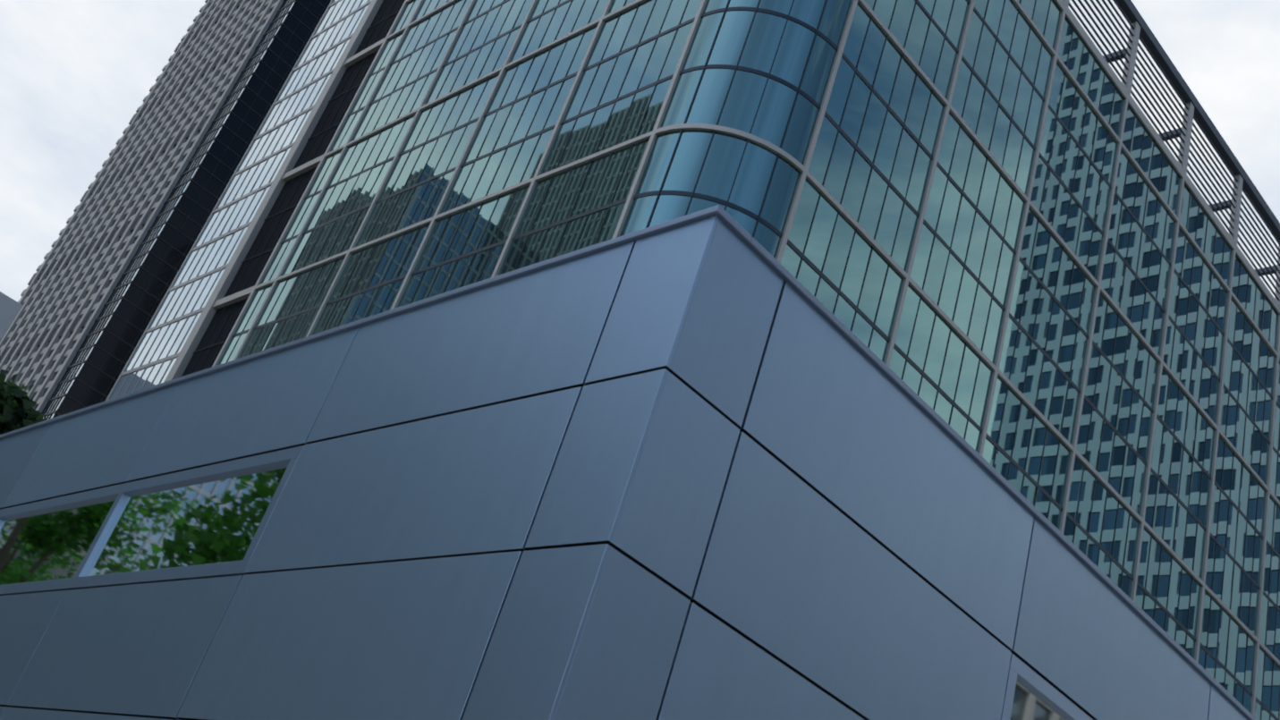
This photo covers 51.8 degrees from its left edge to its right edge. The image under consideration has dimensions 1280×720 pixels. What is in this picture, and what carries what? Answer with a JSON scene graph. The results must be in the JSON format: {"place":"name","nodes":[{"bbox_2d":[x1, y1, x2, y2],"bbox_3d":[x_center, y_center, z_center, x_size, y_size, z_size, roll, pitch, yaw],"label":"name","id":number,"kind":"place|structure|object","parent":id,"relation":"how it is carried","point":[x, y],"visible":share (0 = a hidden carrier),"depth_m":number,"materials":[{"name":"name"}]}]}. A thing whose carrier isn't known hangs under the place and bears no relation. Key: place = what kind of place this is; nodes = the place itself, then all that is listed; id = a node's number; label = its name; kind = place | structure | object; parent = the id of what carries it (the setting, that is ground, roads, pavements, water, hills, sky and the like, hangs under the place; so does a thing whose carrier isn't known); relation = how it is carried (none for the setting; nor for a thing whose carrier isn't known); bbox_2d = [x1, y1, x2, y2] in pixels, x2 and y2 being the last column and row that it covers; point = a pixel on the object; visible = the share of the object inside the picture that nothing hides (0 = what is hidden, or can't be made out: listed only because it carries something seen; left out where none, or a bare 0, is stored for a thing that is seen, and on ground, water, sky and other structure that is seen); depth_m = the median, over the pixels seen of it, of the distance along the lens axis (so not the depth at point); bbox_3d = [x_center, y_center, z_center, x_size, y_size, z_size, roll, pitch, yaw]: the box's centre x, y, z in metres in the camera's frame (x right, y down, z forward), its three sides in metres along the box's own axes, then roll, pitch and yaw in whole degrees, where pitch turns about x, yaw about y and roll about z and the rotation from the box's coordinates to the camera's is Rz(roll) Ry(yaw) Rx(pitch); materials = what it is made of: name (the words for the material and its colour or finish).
{"place":"outdoors","nodes":[
{"label":"outdoors","id":0,"kind":"place"},
{"bbox_2d":[0,0,295,423],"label":"stone tower","id":1,"kind":"structure","parent":0,"point":[137,125],"depth_m":290.41,"materials":[{"name":"grey stone"}]},
{"bbox_2d":[0,0,258,363],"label":"stone tower bands","id":2,"kind":"object","parent":1,"relation":"attached to","point":[126,225],"visible":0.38,"depth_m":294.67,"materials":[{"name":"grey stone"}]},
{"bbox_2d":[37,0,328,422],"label":"stone tower side lines","id":3,"kind":"object","parent":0,"point":[89,346],"visible":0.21,"depth_m":263.62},
{"bbox_2d":[51,0,330,418],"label":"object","id":4,"kind":"object","parent":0,"point":[97,357],"depth_m":262.75,"materials":[{"name":"black glass"}]},
{"bbox_2d":[109,0,370,399],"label":"tower bay","id":5,"kind":"object","parent":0,"point":[200,287],"visible":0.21,"depth_m":105.00,"materials":[{"name":"white glass"}]},
{"bbox_2d":[104,0,371,401],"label":"window mullions","id":6,"kind":"object","parent":5,"relation":"attached to","point":[187,282],"visible":0.4,"depth_m":105.87,"materials":[{"name":"grey metal"}]},
{"bbox_2d":[163,0,385,382],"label":"vertical frame","id":7,"kind":"object","parent":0,"point":[284,174],"visible":0.33,"depth_m":99.58,"materials":[{"name":"grey metal"}]},
{"bbox_2d":[181,0,405,376],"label":"dark glass strip","id":8,"kind":"object","parent":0,"point":[269,232],"depth_m":98.15,"materials":[{"name":"black glass"}]},
{"bbox_2d":[0,368,1093,719],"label":"panel joint","id":9,"kind":"object","parent":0,"point":[644,569],"depth_m":8.18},
{"bbox_2d":[0,0,1279,301],"label":"sky","id":10,"kind":"structure","parent":0,"point":[74,74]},
{"bbox_2d":[619,0,852,258],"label":"curved corner glass","id":11,"kind":"object","parent":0,"point":[723,160],"depth_m":63.30,"materials":[{"name":"blue glass"}]},
{"bbox_2d":[218,0,1279,719],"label":"glass curtain wall","id":12,"kind":"structure","parent":0,"point":[816,250],"depth_m":79.23,"materials":[{"name":"teal glass"}]},
{"bbox_2d":[226,0,1279,719],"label":"facade mullions","id":13,"kind":"object","parent":12,"relation":"attached to","point":[852,304],"visible":0.35,"depth_m":78.27,"materials":[{"name":"grey metal"}]},
{"bbox_2d":[1063,0,1279,305],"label":"louver support posts","id":14,"kind":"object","parent":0,"point":[1129,80],"depth_m":97.44,"materials":[{"name":"grey metal"}]},
{"label":"ground","id":15,"kind":"structure","parent":0,"visible":0},
{"bbox_2d":[0,291,23,341],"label":"building","id":16,"kind":"structure","parent":15,"relation":"on","point":[10,309],"depth_m":150.96,"materials":[{"name":"grey"}]},
{"bbox_2d":[0,215,1248,719],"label":"pavilion panels","id":17,"kind":"object","parent":15,"relation":"on","point":[555,409],"visible":1,"depth_m":8.43,"materials":[{"name":"metal"}]},
{"bbox_2d":[0,445,304,595],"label":"window frame","id":18,"kind":"object","parent":17,"relation":"attached to","point":[120,493],"visible":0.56,"depth_m":11.41,"materials":[{"name":"grey metal"}]},
{"bbox_2d":[0,463,288,584],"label":"window glass","id":19,"kind":"object","parent":18,"relation":"attached to","point":[214,521],"visible":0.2,"depth_m":11.49,"materials":[{"name":"green glass"}]},
{"bbox_2d":[0,204,1256,719],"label":"parapet coping","id":20,"kind":"object","parent":17,"relation":"on","point":[792,282],"visible":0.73,"depth_m":9.66,"materials":[{"name":"grey metal"}]},
{"bbox_2d":[1000,653,1093,719],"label":"window frame","id":21,"kind":"object","parent":17,"relation":"attached to","point":[1029,677],"visible":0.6,"depth_m":9.70,"materials":[{"name":"grey metal"}]},
{"bbox_2d":[1010,678,1068,719],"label":"window glass","id":22,"kind":"object","parent":21,"relation":"in","point":[1029,704],"depth_m":9.69,"materials":[{"name":"white glass"}]},
{"bbox_2d":[211,0,1279,717],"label":"window frames","id":23,"kind":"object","parent":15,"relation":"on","point":[1026,199],"visible":0.35,"depth_m":81.55,"materials":[{"name":"grey metal"}]},
{"bbox_2d":[188,0,404,374],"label":"tower slot lines","id":24,"kind":"object","parent":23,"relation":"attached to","point":[292,207],"visible":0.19,"depth_m":97.68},
{"bbox_2d":[1068,0,1279,300],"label":"rooftop louvers","id":25,"kind":"object","parent":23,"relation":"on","point":[1129,11],"visible":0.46,"depth_m":98.23,"materials":[{"name":"grey metal"}]},
{"bbox_3d":[-27.572,4.502,37.927,12.504,11.061,10.936,-13,-41,44],"label":"tree","id":26,"kind":"object","parent":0,"visible":0},
{"bbox_2d":[0,369,46,434],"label":"tree","id":27,"kind":"object","parent":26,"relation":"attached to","point":[17,410],"visible":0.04,"depth_m":34.78,"materials":[{"name":"green plant"}]}
]}

